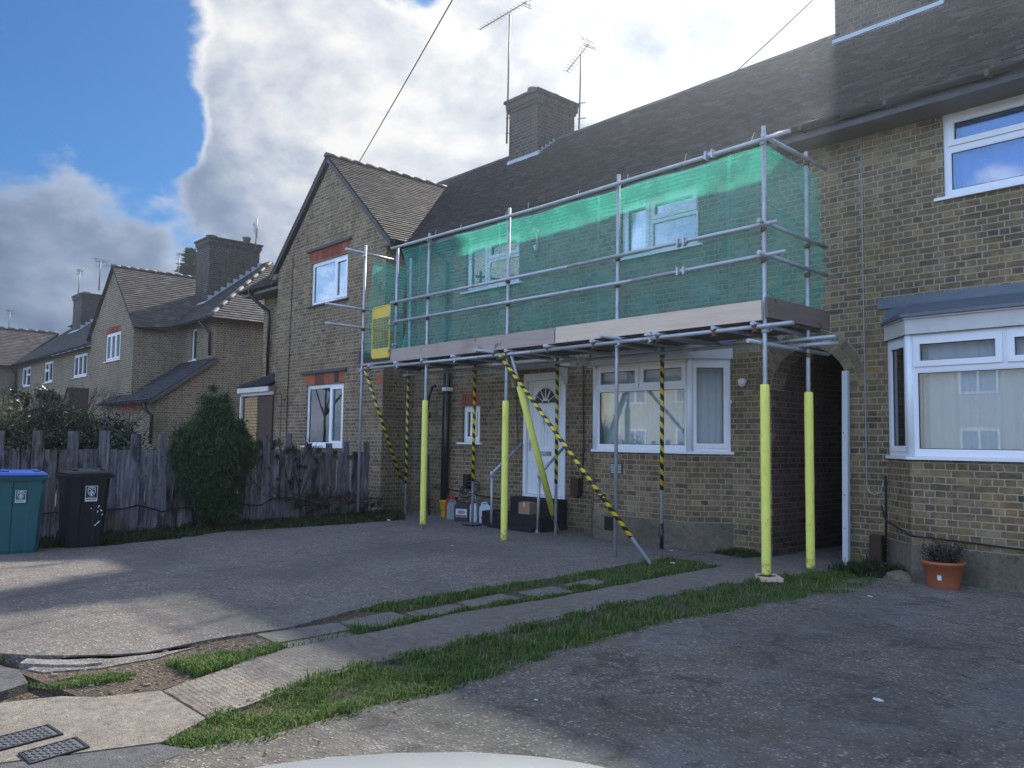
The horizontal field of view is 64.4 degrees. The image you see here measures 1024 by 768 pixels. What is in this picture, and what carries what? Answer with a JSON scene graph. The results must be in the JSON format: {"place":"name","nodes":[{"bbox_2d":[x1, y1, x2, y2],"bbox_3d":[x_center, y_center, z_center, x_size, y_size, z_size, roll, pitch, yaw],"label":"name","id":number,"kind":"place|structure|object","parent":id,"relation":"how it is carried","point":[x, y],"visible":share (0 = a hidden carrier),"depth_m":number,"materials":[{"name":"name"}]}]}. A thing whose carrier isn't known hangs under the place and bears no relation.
{"place":"outdoors","nodes":[
{"label":"outdoors","id":0,"kind":"place"},
{"bbox_2d":[0,665,27,701],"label":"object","id":1,"kind":"structure","parent":0,"point":[12,681],"depth_m":4.79,"materials":[{"name":"grey concrete"}]},
{"bbox_2d":[0,744,190,767],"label":"pavement","id":2,"kind":"structure","parent":0,"point":[141,756],"depth_m":3.65,"materials":[{"name":"grey concrete"}]},
{"bbox_2d":[0,691,206,763],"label":"pavement","id":3,"kind":"structure","parent":0,"point":[104,723],"depth_m":4.15,"materials":[{"name":"concrete"}]},
{"bbox_2d":[0,724,62,750],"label":"inspection cover","id":4,"kind":"object","parent":3,"relation":"on","point":[27,736],"visible":1,"depth_m":3.90,"materials":[{"name":"metal"}]},
{"bbox_2d":[18,736,89,764],"bbox_3d":[-2.107,1.689,3.740,0.174,0.018,0.282,-2,-5,36],"label":"inspection cover","id":5,"kind":"object","parent":3,"relation":"on","point":[66,747],"visible":1,"depth_m":3.73,"materials":[{"name":"metal"}]},
{"bbox_2d":[162,690,207,717],"bbox_3d":[-1.789,1.741,4.431,0.015,0.001,0.615,5,-6,-44],"label":"path joint","id":6,"kind":"object","parent":3,"relation":"on","point":[200,713],"visible":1,"depth_m":4.40,"materials":[{"name":"black paint"}]},
{"bbox_2d":[10,291,211,455],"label":"terraced house","id":7,"kind":"structure","parent":0,"point":[70,369],"depth_m":42.04,"materials":[{"name":"brick"}]},
{"bbox_2d":[22,366,30,387],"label":"window","id":8,"kind":"structure","parent":7,"relation":"in","point":[26,371],"depth_m":45.43,"materials":[{"name":"plastic"}]},
{"bbox_2d":[42,361,52,383],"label":"window","id":9,"kind":"structure","parent":7,"relation":"in","point":[48,365],"depth_m":41.75,"materials":[{"name":"plastic"}]},
{"bbox_2d":[71,353,86,378],"bbox_3d":[-19.881,-0.833,37.437,0.135,1.095,2.380,4,-5,-42],"label":"window","id":10,"kind":"structure","parent":7,"relation":"in","point":[80,364],"depth_m":37.53,"materials":[{"name":"white plastic"}]},
{"bbox_2d":[76,269,83,292],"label":"tv aerial","id":11,"kind":"object","parent":7,"relation":"attached to","point":[80,270],"visible":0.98,"depth_m":46.95,"materials":[{"name":"metal"}]},
{"bbox_2d":[93,258,110,290],"bbox_3d":[-16.942,-4.533,33.321,0.600,1.351,1.010,1,-4,-10],"label":"tv aerial","id":12,"kind":"object","parent":7,"relation":"attached to","point":[99,262],"visible":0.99,"depth_m":33.47,"materials":[{"name":"metal"}]},
{"bbox_2d":[0,465,403,746],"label":"ground","id":13,"kind":"structure","parent":0,"point":[33,693],"depth_m":4.80,"materials":[{"name":"soil"}]},
{"bbox_2d":[0,326,58,449],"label":"terraced house","id":14,"kind":"structure","parent":13,"relation":"on","point":[16,344],"depth_m":48.37,"materials":[{"name":"brown tile"}]},
{"bbox_2d":[6,310,13,326],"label":"tv aerial","id":15,"kind":"object","parent":14,"relation":"attached to","point":[9,311],"visible":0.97,"depth_m":60.74,"materials":[{"name":"metal"}]},
{"bbox_2d":[0,384,83,468],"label":"laurel bush","id":16,"kind":"object","parent":13,"relation":"on","point":[37,393],"visible":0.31,"depth_m":13.38,"materials":[{"name":"green plant"}]},
{"bbox_2d":[0,696,94,709],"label":"kerb strip","id":17,"kind":"object","parent":13,"relation":"on","point":[21,703],"visible":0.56,"depth_m":4.45,"materials":[{"name":"concrete"}]},
{"bbox_2d":[0,379,96,480],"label":"flowering shrub","id":18,"kind":"object","parent":13,"relation":"on","point":[12,431],"visible":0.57,"depth_m":12.63,"materials":[{"name":"green plant"}]},
{"bbox_2d":[56,408,107,444],"bbox_3d":[-7.561,1.355,14.184,1.074,1.978,0.933,4,-5,-42],"label":"lime shrub","id":19,"kind":"object","parent":13,"relation":"on","point":[94,417],"visible":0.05,"depth_m":14.24,"materials":[{"name":"green plant"}]},
{"bbox_2d":[14,408,160,490],"bbox_3d":[-7.065,1.329,13.331,2.257,1.925,1.598,4,-5,-42],"label":"evergreen shrub","id":20,"kind":"object","parent":13,"relation":"on","point":[124,433],"visible":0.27,"depth_m":13.30,"materials":[{"name":"green plant"}]},
{"bbox_2d":[42,382,172,448],"bbox_3d":[-12.186,1.433,24.970,5.052,3.227,3.122,9,-9,-64],"label":"bare bush","id":21,"kind":"object","parent":13,"relation":"on","point":[103,406],"visible":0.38,"depth_m":24.72,"materials":[{"name":"plant"}]},
{"bbox_2d":[27,646,199,673],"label":"broken slab","id":22,"kind":"structure","parent":13,"relation":"on","point":[110,661],"depth_m":5.30,"materials":[{"name":"grey concrete"}]},
{"bbox_2d":[86,235,274,480],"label":"terraced house","id":23,"kind":"structure","parent":13,"relation":"on","point":[140,337],"depth_m":29.14,"materials":[{"name":"brick"}]},
{"bbox_2d":[103,331,120,362],"bbox_3d":[-14.863,-1.372,30.295,0.135,1.085,1.930,4,-5,-42],"label":"window","id":24,"kind":"structure","parent":23,"relation":"in","point":[114,339],"depth_m":30.39,"materials":[{"name":"white plastic"}]},
{"bbox_2d":[175,253,181,273],"bbox_3d":[-15.057,-5.047,36.725,0.360,1.901,0.710,3,-4,-24],"label":"tv aerial","id":25,"kind":"object","parent":23,"relation":"attached to","point":[180,254],"visible":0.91,"depth_m":36.85,"materials":[{"name":"metal"}]},
{"bbox_2d":[188,329,196,361],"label":"window","id":26,"kind":"structure","parent":23,"relation":"in","point":[195,330],"depth_m":29.04,"materials":[{"name":"plastic"}]},
{"bbox_2d":[253,217,258,251],"bbox_3d":[-10.015,-5.856,31.724,0.071,1.352,1.005,1,-4,-9],"label":"tv aerial","id":27,"kind":"object","parent":23,"relation":"attached to","point":[255,224],"visible":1,"depth_m":31.86,"materials":[{"name":"metal"}]},
{"bbox_2d":[0,430,369,537],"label":"wooden fence","id":28,"kind":"object","parent":13,"relation":"on","point":[125,502],"visible":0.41,"depth_m":12.77,"materials":[{"name":"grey wood"}]},
{"bbox_2d":[246,426,338,502],"bbox_3d":[-4.106,1.599,14.673,0.504,1.651,2.175,-3,-5,43],"label":"ivy","id":29,"kind":"object","parent":28,"relation":"attached to","point":[274,443],"visible":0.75,"depth_m":14.71,"materials":[{"name":"green plant"}]},
{"bbox_2d":[175,247,196,275],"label":"conifer tree","id":30,"kind":"object","parent":13,"relation":"on","point":[189,265],"visible":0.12,"depth_m":59.40,"materials":[{"name":"green plant"}]},
{"bbox_2d":[162,383,264,528],"bbox_3d":[-4.768,1.151,13.105,1.599,2.366,1.389,4,-5,-42],"label":"conifer bush","id":31,"kind":"object","parent":13,"relation":"on","point":[212,453],"visible":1,"depth_m":12.88,"materials":[{"name":"green plant"}]},
{"bbox_2d":[38,508,405,548],"bbox_3d":[-4.452,2.232,13.076,1.694,0.197,7.634,-3,-5,40],"label":"ground cover","id":32,"kind":"object","parent":13,"relation":"on","point":[118,537],"visible":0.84,"depth_m":13.01,"materials":[{"name":"green plant"}]},
{"bbox_2d":[261,478,392,516],"bbox_3d":[-3.387,2.077,14.800,2.489,0.741,0.862,4,-5,-42],"label":"bramble","id":33,"kind":"object","parent":32,"relation":"on","point":[318,503],"visible":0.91,"depth_m":14.80,"materials":[{"name":"green plant"}]},
{"bbox_2d":[406,4,940,565],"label":"terraced house","id":34,"kind":"structure","parent":13,"relation":"on","point":[806,94],"depth_m":12.10,"materials":[{"name":"brick"}]},
{"bbox_2d":[459,480,479,502],"bbox_3d":[-0.785,1.975,14.937,0.235,0.411,0.651,4,-5,-42],"label":"hose","id":35,"kind":"object","parent":34,"relation":"on","point":[460,490],"visible":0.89,"depth_m":14.98,"materials":[{"name":"black plastic"}]},
{"bbox_2d":[456,406,482,444],"bbox_3d":[-0.759,0.778,15.370,0.165,0.725,0.710,4,-5,-42],"label":"window","id":36,"kind":"structure","parent":34,"relation":"in","point":[468,409],"depth_m":15.47,"materials":[{"name":"plastic"}]},
{"bbox_2d":[460,232,521,294],"bbox_3d":[-0.362,-2.242,15.186,0.165,0.955,1.705,4,-5,-42],"label":"window","id":37,"kind":"structure","parent":34,"relation":"in","point":[483,257],"depth_m":15.27,"materials":[{"name":"plastic"}]},
{"bbox_2d":[477,0,531,143],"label":"tv aerial","id":38,"kind":"object","parent":34,"relation":"attached to","point":[506,118],"visible":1,"depth_m":19.19,"materials":[{"name":"metal"}]},
{"bbox_2d":[519,502,536,514],"bbox_3d":[0.263,2.048,13.418,0.182,0.192,0.262,4,-5,-42],"label":"cardboard box","id":39,"kind":"object","parent":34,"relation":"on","point":[528,508],"visible":0.95,"depth_m":13.34,"materials":[{"name":"brown cardboard"}]},
{"bbox_2d":[522,372,565,498],"bbox_3d":[0.567,0.870,13.885,0.140,2.120,1.020,4,-5,-42],"label":"door","id":40,"kind":"structure","parent":34,"relation":"in","point":[541,386],"depth_m":13.91,"materials":[{"name":"plastic"}]},
{"bbox_2d":[564,36,595,128],"bbox_3d":[1.548,-7.000,19.085,0.428,2.073,0.844,4,-5,-42],"label":"tv aerial","id":41,"kind":"object","parent":34,"relation":"attached to","point":[579,103],"visible":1,"depth_m":19.03,"materials":[{"name":"metal"}]},
{"bbox_2d":[614,186,702,261],"bbox_3d":[2.268,-2.417,12.377,0.276,0.920,1.632,4,-5,-42],"label":"window","id":42,"kind":"structure","parent":34,"relation":"in","point":[648,226],"depth_m":12.44,"materials":[{"name":"plastic"}]},
{"bbox_2d":[588,340,736,550],"bbox_3d":[2.007,0.850,11.966,0.639,3.030,2.734,4,-5,-42],"label":"bay window","id":43,"kind":"structure","parent":34,"relation":"in","point":[698,507],"depth_m":11.50,"materials":[{"name":"brick"}]},
{"bbox_2d":[735,0,812,71],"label":"overhead wire","id":44,"kind":"object","parent":34,"relation":"attached to","point":[776,34],"visible":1,"depth_m":14.36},
{"bbox_2d":[883,570,914,581],"bbox_3d":[4.190,2.126,8.801,0.228,0.222,0.333,4,-5,-42],"label":"stone","id":45,"kind":"object","parent":13,"relation":"on","point":[899,575],"visible":0.56,"depth_m":8.73,"materials":[{"name":"grey stone"}]},
{"bbox_2d":[832,0,1023,592],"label":"terraced house","id":46,"kind":"structure","parent":13,"relation":"on","point":[932,115],"depth_m":9.07,"materials":[{"name":"brick"}]},
{"bbox_2d":[877,282,1023,592],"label":"bay window","id":47,"kind":"structure","parent":46,"relation":"in","point":[956,357],"depth_m":8.71,"materials":[{"name":"brick"}]},
{"bbox_2d":[934,94,1023,201],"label":"window","id":48,"kind":"structure","parent":46,"relation":"in","point":[984,144],"depth_m":9.09,"materials":[{"name":"plastic"}]},
{"bbox_2d":[0,511,714,664],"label":"driveway","id":49,"kind":"structure","parent":0,"point":[255,598],"depth_m":8.53,"materials":[{"name":"grey concrete"}]},
{"bbox_2d":[0,469,50,554],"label":"wheelie bin","id":50,"kind":"object","parent":49,"relation":"on","point":[22,493],"visible":1,"depth_m":9.91,"materials":[{"name":"plastic"}]},
{"bbox_2d":[55,468,114,547],"bbox_3d":[-5.658,1.622,10.714,0.592,1.010,0.704,4,-5,-40],"label":"wheelie bin","id":51,"kind":"object","parent":49,"relation":"on","point":[83,495],"visible":1,"depth_m":10.53,"materials":[{"name":"plastic"}]},
{"bbox_2d":[427,455,429,514],"bbox_3d":[-1.638,1.971,15.929,0.046,1.159,0.271,2,-4,-16],"label":"pipe","id":52,"kind":"object","parent":49,"relation":"on","point":[428,488],"visible":0.94,"depth_m":15.90,"materials":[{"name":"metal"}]},
{"bbox_2d":[439,500,445,516],"bbox_3d":[-1.240,2.358,15.376,0.299,0.310,0.290,4,-5,-42],"label":"bucket","id":53,"kind":"object","parent":49,"relation":"on","point":[442,506],"visible":0.48,"depth_m":15.28,"materials":[{"name":"plastic"}]},
{"bbox_2d":[445,495,457,518],"bbox_3d":[-1.108,2.282,15.094,0.240,0.427,0.170,-1,-4,20],"label":"jerrycan","id":54,"kind":"object","parent":49,"relation":"on","point":[449,499],"visible":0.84,"depth_m":15.04,"materials":[{"name":"plastic"}]},
{"bbox_2d":[447,499,460,519],"bbox_3d":[-1.048,2.299,14.877,0.260,0.365,0.160,-1,-4,20],"label":"jerrycan","id":55,"kind":"object","parent":49,"relation":"on","point":[450,510],"visible":0.55,"depth_m":14.82,"materials":[{"name":"grey plastic"}]},
{"bbox_2d":[454,499,469,521],"bbox_3d":[-0.877,2.273,14.627,0.300,0.386,0.185,-1,-4,20],"label":"jerrycan","id":56,"kind":"object","parent":49,"relation":"on","point":[461,511],"visible":0.96,"depth_m":14.54,"materials":[{"name":"black plastic"}]},
{"bbox_2d":[470,501,477,521],"bbox_3d":[-0.677,2.279,14.499,0.130,0.362,0.100,-1,-4,20],"label":"bottle","id":57,"kind":"object","parent":49,"relation":"on","point":[475,512],"visible":0.62,"depth_m":14.45,"materials":[{"name":"white plastic"}]},
{"bbox_2d":[479,502,493,522],"bbox_3d":[-0.452,2.264,14.337,0.230,0.375,0.145,-1,-4,20],"label":"jerrycan","id":58,"kind":"object","parent":49,"relation":"on","point":[486,506],"visible":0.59,"depth_m":14.29,"materials":[{"name":"white plastic"}]},
{"bbox_2d":[490,443,521,522],"bbox_3d":[-0.119,1.718,13.970,0.715,1.420,0.120,4,-5,-42],"label":"handrail","id":59,"kind":"object","parent":49,"relation":"on","point":[492,476],"visible":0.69,"depth_m":13.73,"materials":[{"name":"grey metal"}]},
{"bbox_2d":[535,447,564,532],"bbox_3d":[0.625,1.672,13.164,0.679,1.422,0.176,4,-5,-42],"label":"handrail","id":60,"kind":"object","parent":49,"relation":"on","point":[539,481],"visible":0.76,"depth_m":12.94,"materials":[{"name":"grey metal"}]},
{"bbox_2d":[325,125,838,581],"bbox_3d":[0.412,-0.213,12.142,8.740,5.067,1.978,-3,-6,45],"label":"scaffolding","id":61,"kind":"object","parent":49,"relation":"on","point":[765,318],"visible":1,"depth_m":10.66,"materials":[{"name":"metal"}]},
{"bbox_2d":[19,561,719,696],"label":"soil","id":62,"kind":"structure","parent":0,"point":[35,677],"depth_m":5.08,"materials":[{"name":"brown soil"}]},
{"bbox_2d":[19,658,101,669],"bbox_3d":[-2.888,1.806,5.180,0.525,0.064,0.112,0,-4,6],"label":"mortar lump","id":63,"kind":"object","parent":62,"relation":"on","point":[26,663],"visible":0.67,"depth_m":5.16,"materials":[{"name":"grey concrete"}]},
{"bbox_2d":[44,635,264,696],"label":"gravel","id":64,"kind":"structure","parent":62,"relation":"on","point":[52,674],"depth_m":5.03,"materials":[{"name":"gravel"}]},
{"bbox_2d":[256,622,348,643],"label":"paving slab","id":65,"kind":"structure","parent":62,"relation":"on","point":[301,633],"depth_m":6.12,"materials":[{"name":"grey concrete"}]},
{"bbox_2d":[278,632,356,646],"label":"paving slab","id":66,"kind":"structure","parent":62,"relation":"on","point":[315,640],"depth_m":5.96,"materials":[{"name":"grey concrete"}]},
{"bbox_2d":[0,554,716,689],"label":"grass","id":67,"kind":"structure","parent":62,"relation":"on","point":[197,666],"depth_m":7.13,"materials":[{"name":"green plant"}]},
{"bbox_2d":[340,612,410,627],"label":"paving slab","id":68,"kind":"structure","parent":62,"relation":"on","point":[379,618],"depth_m":6.60,"materials":[{"name":"grey concrete"}]},
{"bbox_2d":[406,604,462,617],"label":"paving slab","id":69,"kind":"structure","parent":62,"relation":"on","point":[441,609],"depth_m":6.98,"materials":[{"name":"grey concrete"}]},
{"bbox_2d":[457,594,519,606],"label":"paving slab","id":70,"kind":"structure","parent":62,"relation":"on","point":[482,601],"depth_m":7.47,"materials":[{"name":"grey concrete"}]},
{"bbox_2d":[518,586,571,596],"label":"paving slab","id":71,"kind":"structure","parent":62,"relation":"on","point":[549,590],"depth_m":7.94,"materials":[{"name":"grey concrete"}]},
{"bbox_2d":[564,579,606,585],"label":"paving slab","id":72,"kind":"structure","parent":62,"relation":"on","point":[588,581],"depth_m":8.49,"materials":[{"name":"grey concrete"}]},
{"bbox_2d":[236,152,508,512],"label":"terraced house","id":73,"kind":"structure","parent":0,"point":[307,384],"depth_m":18.09,"materials":[{"name":"brick"}]},
{"bbox_2d":[300,383,343,447],"bbox_3d":[-4.155,0.707,18.002,0.155,1.405,1.840,4,-5,-42],"label":"window","id":74,"kind":"structure","parent":73,"relation":"in","point":[325,402],"depth_m":18.07,"materials":[{"name":"plastic"}]},
{"bbox_2d":[306,254,348,308],"bbox_3d":[-4.085,-2.295,18.179,0.155,1.030,1.810,4,-5,-42],"label":"window","id":75,"kind":"structure","parent":73,"relation":"in","point":[330,276],"depth_m":18.23,"materials":[{"name":"plastic"}]},
{"bbox_2d":[360,0,452,160],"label":"overhead wire","id":76,"kind":"object","parent":73,"relation":"attached to","point":[409,75],"visible":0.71,"depth_m":16.05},
{"bbox_2d":[0,0,834,355],"label":"sky","id":77,"kind":"structure","parent":0,"point":[133,133],"materials":[{"name":"blue"}]},
{"bbox_2d":[163,545,850,720],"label":"path","id":78,"kind":"structure","parent":0,"point":[236,685],"depth_m":6.07,"materials":[{"name":"concrete"}]},
{"bbox_2d":[842,371,849,564],"bbox_3d":[4.068,1.018,9.898,0.062,2.360,0.098,4,-5,-42],"label":"plastic post","id":79,"kind":"object","parent":78,"relation":"on","point":[846,465],"visible":0.95,"depth_m":9.88,"materials":[{"name":"plastic"}]},
{"bbox_2d":[161,565,878,750],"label":"grass","id":80,"kind":"structure","parent":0,"point":[467,665],"depth_m":5.34,"materials":[{"name":"green plant"}]},
{"bbox_2d":[146,578,1023,767],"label":"driveway","id":81,"kind":"structure","parent":0,"point":[814,674],"depth_m":4.60,"materials":[{"name":"grey asphalt"}]},
{"bbox_2d":[255,752,603,767],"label":"car","id":82,"kind":"object","parent":81,"relation":"on","point":[445,760],"visible":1,"depth_m":1.70,"materials":[{"name":"silver metal"}]},
{"bbox_2d":[154,525,1015,758],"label":"fallen leaves","id":83,"kind":"object","parent":81,"relation":"on","point":[264,753],"visible":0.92,"depth_m":4.80,"materials":[{"name":"brown plant"}]},
{"bbox_2d":[917,539,967,589],"bbox_3d":[4.450,1.864,8.426,0.499,0.476,0.498,4,-5,-42],"label":"potted plant","id":84,"kind":"object","parent":81,"relation":"on","point":[943,566],"visible":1,"depth_m":8.31,"materials":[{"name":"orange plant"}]},
{"bbox_2d":[665,552,760,565],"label":"forecourt","id":85,"kind":"structure","parent":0,"point":[719,559],"depth_m":10.33,"materials":[{"name":"grey concrete"}]},
{"bbox_2d":[713,546,905,578],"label":"weeds","id":86,"kind":"object","parent":85,"relation":"on","point":[861,568],"visible":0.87,"depth_m":9.28,"materials":[{"name":"green plant"}]}
]}

